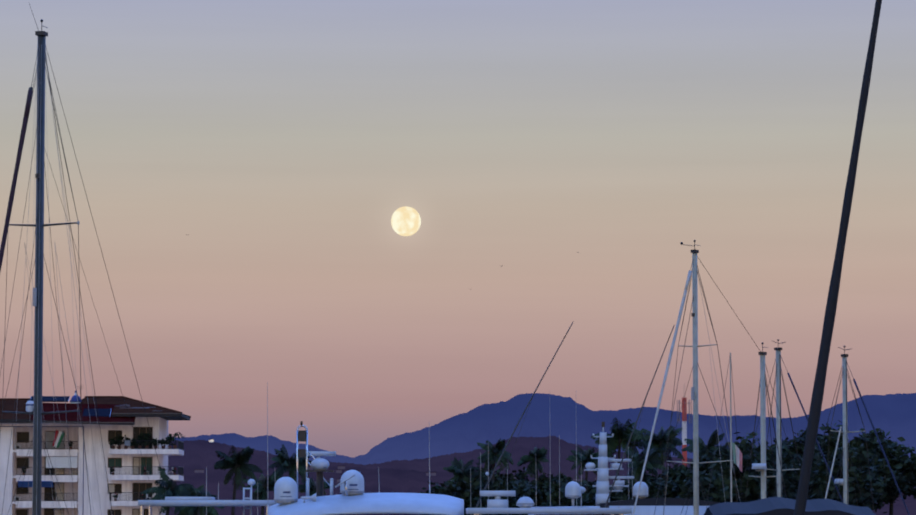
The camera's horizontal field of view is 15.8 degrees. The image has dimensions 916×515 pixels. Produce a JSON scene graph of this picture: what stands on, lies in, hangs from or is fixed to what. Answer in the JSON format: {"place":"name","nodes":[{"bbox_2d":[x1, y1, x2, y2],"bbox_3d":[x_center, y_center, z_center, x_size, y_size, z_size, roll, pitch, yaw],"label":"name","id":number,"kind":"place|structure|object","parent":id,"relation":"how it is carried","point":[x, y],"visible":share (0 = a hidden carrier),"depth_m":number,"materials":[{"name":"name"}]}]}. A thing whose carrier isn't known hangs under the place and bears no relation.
{"place":"outdoors","nodes":[
{"label":"outdoors","id":0,"kind":"place"},
{"bbox_2d":[168,436,709,477],"bbox_3d":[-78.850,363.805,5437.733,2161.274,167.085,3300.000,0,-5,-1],"label":"hills","id":1,"kind":"structure","parent":0,"point":[201,454],"depth_m":5739.08,"materials":[{"name":"purple"}]},
{"bbox_2d":[0,0,915,457],"label":"sky","id":2,"kind":"structure","parent":0,"point":[285,139],"materials":[{"name":"pink"}]},
{"bbox_2d":[391,206,420,235],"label":"moon","id":3,"kind":"object","parent":2,"relation":"in","point":[405,220],"depth_m":60044.07,"materials":[{"name":"beige"}]},
{"bbox_2d":[168,393,915,464],"bbox_3d":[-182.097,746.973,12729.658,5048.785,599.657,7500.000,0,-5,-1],"label":"mountain range","id":4,"kind":"structure","parent":0,"point":[569,420],"depth_m":13386.94,"materials":[{"name":"blue stone"}]},
{"bbox_2d":[677,397,691,465],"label":"communication tower","id":5,"kind":"structure","parent":0,"point":[684,422],"depth_m":699.77,"materials":[{"name":"metal"}]},
{"bbox_3d":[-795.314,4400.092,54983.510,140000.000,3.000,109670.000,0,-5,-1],"label":"ground","id":6,"kind":"structure","parent":0,"visible":0},
{"bbox_2d":[0,417,183,514],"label":"apartment building","id":7,"kind":"structure","parent":6,"relation":"on","point":[129,487],"depth_m":388.74,"materials":[{"name":"white paint"}]},
{"bbox_2d":[52,430,68,447],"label":"flag","id":8,"kind":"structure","parent":7,"relation":"attached to","point":[59,436],"depth_m":387.99,"materials":[{"name":"multicoloured fabric"}]},
{"bbox_2d":[26,385,110,416],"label":"roof furniture","id":9,"kind":"object","parent":7,"relation":"on","point":[86,412],"visible":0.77,"depth_m":391.08,"materials":[{"name":"white paint"}]},
{"bbox_2d":[14,440,172,514],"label":"balcony clutter","id":10,"kind":"object","parent":7,"relation":"attached to","point":[111,486],"visible":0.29,"depth_m":389.58,"materials":[{"name":"white plastic"}]},
{"bbox_2d":[0,396,190,424],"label":"apartment roofs","id":11,"kind":"structure","parent":7,"relation":"attached to","point":[117,406],"depth_m":388.67,"materials":[{"name":"brown tile"}]},
{"bbox_2d":[21,432,184,500],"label":"balcony plants","id":12,"kind":"object","parent":7,"relation":"attached to","point":[170,437],"visible":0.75,"depth_m":387.45,"materials":[{"name":"plant"}]},
{"bbox_2d":[141,466,198,514],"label":"palm tree","id":13,"kind":"object","parent":6,"relation":"on","point":[172,488],"visible":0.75,"depth_m":368.27,"materials":[{"name":"green plant"}]},
{"bbox_2d":[172,484,209,514],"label":"palm tree","id":14,"kind":"object","parent":6,"relation":"on","point":[190,511],"visible":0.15,"depth_m":362.74,"materials":[{"name":"green plant"}]},
{"bbox_2d":[179,486,223,514],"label":"palm tree","id":15,"kind":"object","parent":6,"relation":"on","point":[211,510],"visible":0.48,"depth_m":358.23,"materials":[{"name":"green plant"}]},
{"bbox_2d":[213,446,262,514],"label":"palm tree","id":16,"kind":"object","parent":6,"relation":"on","point":[239,460],"visible":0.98,"depth_m":398.40,"materials":[{"name":"green plant"}]},
{"bbox_2d":[243,471,280,514],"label":"palm tree","id":17,"kind":"object","parent":6,"relation":"on","point":[265,486],"visible":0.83,"depth_m":388.28,"materials":[{"name":"green plant"}]},
{"bbox_2d":[269,444,311,482],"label":"palm tree","id":18,"kind":"object","parent":6,"relation":"on","point":[284,462],"visible":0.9,"depth_m":408.51,"materials":[{"name":"green plant"}]},
{"bbox_2d":[298,477,334,495],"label":"tree","id":19,"kind":"object","parent":6,"relation":"on","point":[312,488],"visible":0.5,"depth_m":393.51,"materials":[{"name":"green plant"}]},
{"bbox_2d":[418,477,452,514],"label":"broadleaf tree","id":20,"kind":"object","parent":6,"relation":"on","point":[435,488],"visible":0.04,"depth_m":437.51,"materials":[{"name":"green plant"}]},
{"bbox_2d":[443,457,479,484],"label":"palm tree","id":21,"kind":"object","parent":6,"relation":"on","point":[459,470],"visible":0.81,"depth_m":428.82,"materials":[{"name":"green plant"}]},
{"bbox_2d":[435,475,494,514],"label":"broadleaf tree","id":22,"kind":"object","parent":6,"relation":"on","point":[467,492],"visible":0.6,"depth_m":397.07,"materials":[{"name":"green plant"}]},
{"bbox_2d":[450,463,510,496],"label":"broadleaf tree","id":23,"kind":"object","parent":6,"relation":"on","point":[480,472],"visible":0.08,"depth_m":443.46,"materials":[{"name":"green plant"}]},
{"bbox_2d":[477,439,513,496],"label":"palm tree","id":24,"kind":"object","parent":6,"relation":"on","point":[493,453],"visible":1,"depth_m":419.09,"materials":[{"name":"green plant"}]},
{"bbox_2d":[467,469,538,514],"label":"broadleaf tree","id":25,"kind":"object","parent":6,"relation":"on","point":[495,484],"visible":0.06,"depth_m":403.08,"materials":[{"name":"green plant"}]},
{"bbox_2d":[495,467,534,485],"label":"broadleaf tree","id":26,"kind":"object","parent":6,"relation":"on","point":[520,476],"visible":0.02,"depth_m":448.96,"materials":[{"name":"green plant"}]},
{"bbox_2d":[517,447,548,505],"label":"palm tree","id":27,"kind":"object","parent":6,"relation":"on","point":[535,455],"visible":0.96,"depth_m":428.97,"materials":[{"name":"green plant"}]},
{"bbox_2d":[501,478,574,514],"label":"broadleaf tree","id":28,"kind":"object","parent":6,"relation":"on","point":[538,493],"visible":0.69,"depth_m":397.20,"materials":[{"name":"green plant"}]},
{"bbox_2d":[168,466,915,514],"bbox_3d":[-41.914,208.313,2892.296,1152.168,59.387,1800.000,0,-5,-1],"label":"foothills","id":29,"kind":"structure","parent":6,"relation":"on","point":[388,480],"depth_m":2926.02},
{"bbox_2d":[194,466,596,487],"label":"foothill buildings and trees","id":30,"kind":"structure","parent":29,"relation":"on","point":[339,469],"depth_m":3077.00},
{"bbox_2d":[531,472,573,502],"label":"broadleaf tree","id":31,"kind":"object","parent":6,"relation":"on","point":[553,479],"visible":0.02,"depth_m":439.35,"materials":[{"name":"green plant"}]},
{"bbox_2d":[557,476,595,505],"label":"broadleaf tree","id":32,"kind":"object","parent":6,"relation":"on","point":[586,500],"visible":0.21,"depth_m":402.01,"materials":[{"name":"green plant"}]},
{"bbox_2d":[566,446,598,491],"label":"palm tree","id":33,"kind":"object","parent":6,"relation":"on","point":[584,459],"visible":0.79,"depth_m":424.05,"materials":[{"name":"green plant"}]},
{"bbox_2d":[574,480,611,489],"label":"broadleaf tree","id":34,"kind":"object","parent":6,"relation":"on","point":[590,485],"visible":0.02,"depth_m":433.10,"materials":[{"name":"green plant"}]},
{"bbox_2d":[582,484,635,505],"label":"broadleaf tree","id":35,"kind":"object","parent":6,"relation":"on","point":[616,496],"visible":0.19,"depth_m":392.89,"materials":[{"name":"green plant"}]},
{"bbox_2d":[591,417,649,479],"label":"palm tree","id":36,"kind":"object","parent":6,"relation":"on","point":[621,437],"visible":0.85,"depth_m":399.16,"materials":[{"name":"green plant"}]},
{"bbox_2d":[624,472,657,487],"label":"broadleaf tree","id":37,"kind":"object","parent":6,"relation":"on","point":[651,478],"depth_m":418.59,"materials":[{"name":"green plant"}]},
{"bbox_2d":[622,447,665,498],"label":"palm tree","id":38,"kind":"object","parent":6,"relation":"on","point":[653,465],"visible":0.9,"depth_m":379.10,"materials":[{"name":"green plant"}]},
{"bbox_2d":[639,426,684,472],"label":"palm tree","id":39,"kind":"object","parent":6,"relation":"on","point":[659,442],"visible":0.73,"depth_m":404.26,"materials":[{"name":"green plant"}]},
{"bbox_2d":[638,475,687,498],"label":"broadleaf tree","id":40,"kind":"object","parent":6,"relation":"on","point":[672,489],"visible":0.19,"depth_m":383.83,"materials":[{"name":"green plant"}]},
{"bbox_2d":[652,463,699,493],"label":"broadleaf tree","id":41,"kind":"object","parent":6,"relation":"on","point":[675,471],"visible":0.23,"depth_m":388.40,"materials":[{"name":"green plant"}]},
{"bbox_2d":[681,429,724,466],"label":"palm tree","id":42,"kind":"object","parent":6,"relation":"on","point":[711,444],"visible":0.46,"depth_m":409.52,"materials":[{"name":"green plant"}]},
{"bbox_2d":[676,471,733,500],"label":"broadleaf tree","id":43,"kind":"object","parent":6,"relation":"on","point":[685,488],"visible":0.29,"depth_m":367.47,"materials":[{"name":"green plant"}]},
{"bbox_2d":[681,443,728,482],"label":"broadleaf tree","id":44,"kind":"object","parent":6,"relation":"on","point":[707,457],"visible":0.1,"depth_m":378.91,"materials":[{"name":"green plant"}]},
{"bbox_2d":[702,454,776,502],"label":"broadleaf tree","id":45,"kind":"object","parent":6,"relation":"on","point":[717,491],"visible":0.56,"depth_m":358.35,"materials":[{"name":"green plant"}]},
{"bbox_2d":[708,440,786,479],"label":"broadleaf tree","id":46,"kind":"object","parent":6,"relation":"on","point":[743,450],"depth_m":371.47,"materials":[{"name":"green plant"}]},
{"bbox_2d":[720,432,797,482],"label":"broadleaf tree","id":47,"kind":"object","parent":6,"relation":"on","point":[750,436],"depth_m":374.24,"materials":[{"name":"green plant"}]},
{"bbox_2d":[738,441,813,489],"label":"broadleaf tree","id":48,"kind":"object","parent":6,"relation":"on","point":[769,460],"depth_m":364.11,"materials":[{"name":"green plant"}]},
{"bbox_2d":[774,432,801,473],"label":"broadleaf tree","id":49,"kind":"object","parent":6,"relation":"on","point":[785,440],"depth_m":386.50,"materials":[{"name":"green plant"}]},
{"bbox_2d":[766,452,840,499],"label":"broadleaf tree","id":50,"kind":"object","parent":6,"relation":"on","point":[791,490],"visible":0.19,"depth_m":353.65,"materials":[{"name":"green plant"}]},
{"bbox_2d":[782,432,841,463],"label":"broadleaf tree","id":51,"kind":"object","parent":6,"relation":"on","point":[799,446],"visible":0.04,"depth_m":368.46,"materials":[{"name":"green plant"}]},
{"bbox_2d":[793,420,848,462],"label":"broadleaf tree","id":52,"kind":"object","parent":6,"relation":"on","point":[833,438],"visible":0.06,"depth_m":380.08,"materials":[{"name":"green plant"}]},
{"bbox_2d":[815,434,889,509],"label":"broadleaf tree","id":53,"kind":"object","parent":6,"relation":"on","point":[853,444],"visible":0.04,"depth_m":367.28,"materials":[{"name":"green plant"}]},
{"bbox_2d":[828,428,913,512],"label":"broadleaf tree","id":54,"kind":"object","parent":6,"relation":"on","point":[891,487],"visible":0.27,"depth_m":373.98,"materials":[{"name":"green plant"}]},
{"bbox_2d":[862,429,915,514],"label":"broadleaf tree","id":55,"kind":"object","parent":6,"relation":"on","point":[907,463],"visible":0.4,"depth_m":378.91,"materials":[{"name":"green plant"}]},
{"bbox_3d":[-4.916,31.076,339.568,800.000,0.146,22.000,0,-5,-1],"label":"quay promenade","id":56,"kind":"structure","parent":6,"relation":"on","visible":0},
{"bbox_2d":[807,449,886,509],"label":"broadleaf tree","id":57,"kind":"object","parent":56,"relation":"on","point":[864,484],"visible":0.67,"depth_m":348.42,"materials":[{"name":"green plant"}]},
{"label":"water","id":58,"kind":"structure","parent":0,"visible":0},
{"bbox_2d":[0,4,172,514],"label":"sailboat","id":59,"kind":"object","parent":58,"relation":"in","point":[39,225],"visible":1,"depth_m":100.00,"materials":[{"name":"paint"}]},
{"bbox_2d":[138,467,277,514],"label":"motor yacht","id":60,"kind":"object","parent":58,"relation":"in","point":[190,501],"visible":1,"depth_m":93.86,"materials":[{"name":"white plastic"}]},
{"bbox_2d":[267,382,463,514],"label":"motor yacht","id":61,"kind":"object","parent":58,"relation":"on","point":[353,498],"visible":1,"depth_m":88.51,"materials":[{"name":"white plastic"}]},
{"bbox_2d":[466,322,674,514],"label":"sport fisher","id":62,"kind":"object","parent":58,"relation":"in","point":[497,505],"visible":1,"depth_m":69.32,"materials":[{"name":"white plastic"}]},
{"bbox_2d":[528,422,718,514],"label":"motor yacht","id":63,"kind":"object","parent":58,"relation":"on","point":[644,506],"visible":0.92,"depth_m":139.02,"materials":[{"name":"white plastic"}]},
{"bbox_2d":[206,446,632,514],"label":"antennas","id":64,"kind":"object","parent":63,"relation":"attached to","point":[550,486],"visible":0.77,"depth_m":146.75,"materials":[{"name":"plastic"}]},
{"bbox_2d":[632,240,798,514],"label":"sailboat mast","id":65,"kind":"object","parent":58,"relation":"in","point":[693,273],"visible":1,"depth_m":125.22,"materials":[{"name":"metal"}]},
{"bbox_2d":[706,353,741,506],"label":"boat mast","id":66,"kind":"object","parent":58,"relation":"in","point":[730,433],"visible":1,"depth_m":118.00,"materials":[{"name":"metal"}]},
{"bbox_2d":[732,442,741,471],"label":"flag","id":67,"kind":"object","parent":66,"relation":"attached to","point":[737,456],"visible":1,"depth_m":118.46,"materials":[{"name":"multicoloured fabric"}]},
{"bbox_2d":[704,497,874,514],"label":"covered boat","id":68,"kind":"object","parent":58,"relation":"in","point":[775,506],"visible":0.96,"depth_m":111.33,"materials":[{"name":"blue fabric"}]},
{"bbox_2d":[737,339,842,502],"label":"sailboat mast","id":69,"kind":"object","parent":58,"relation":"in","point":[778,375],"visible":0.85,"depth_m":149.99,"materials":[{"name":"metal"}]},
{"bbox_2d":[794,0,881,514],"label":"mast","id":70,"kind":"object","parent":58,"relation":"on","point":[817,396],"visible":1,"depth_m":52.28,"materials":[{"name":"metal"}]},
{"bbox_2d":[807,345,909,514],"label":"sailboat mast","id":71,"kind":"object","parent":58,"relation":"in","point":[845,432],"visible":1,"depth_m":144.99,"materials":[{"name":"metal"}]},
{"bbox_2d":[825,426,841,498],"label":"pole","id":72,"kind":"object","parent":71,"relation":"attached to","point":[833,462],"visible":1,"depth_m":143.88,"materials":[{"name":"metal"}]}
]}

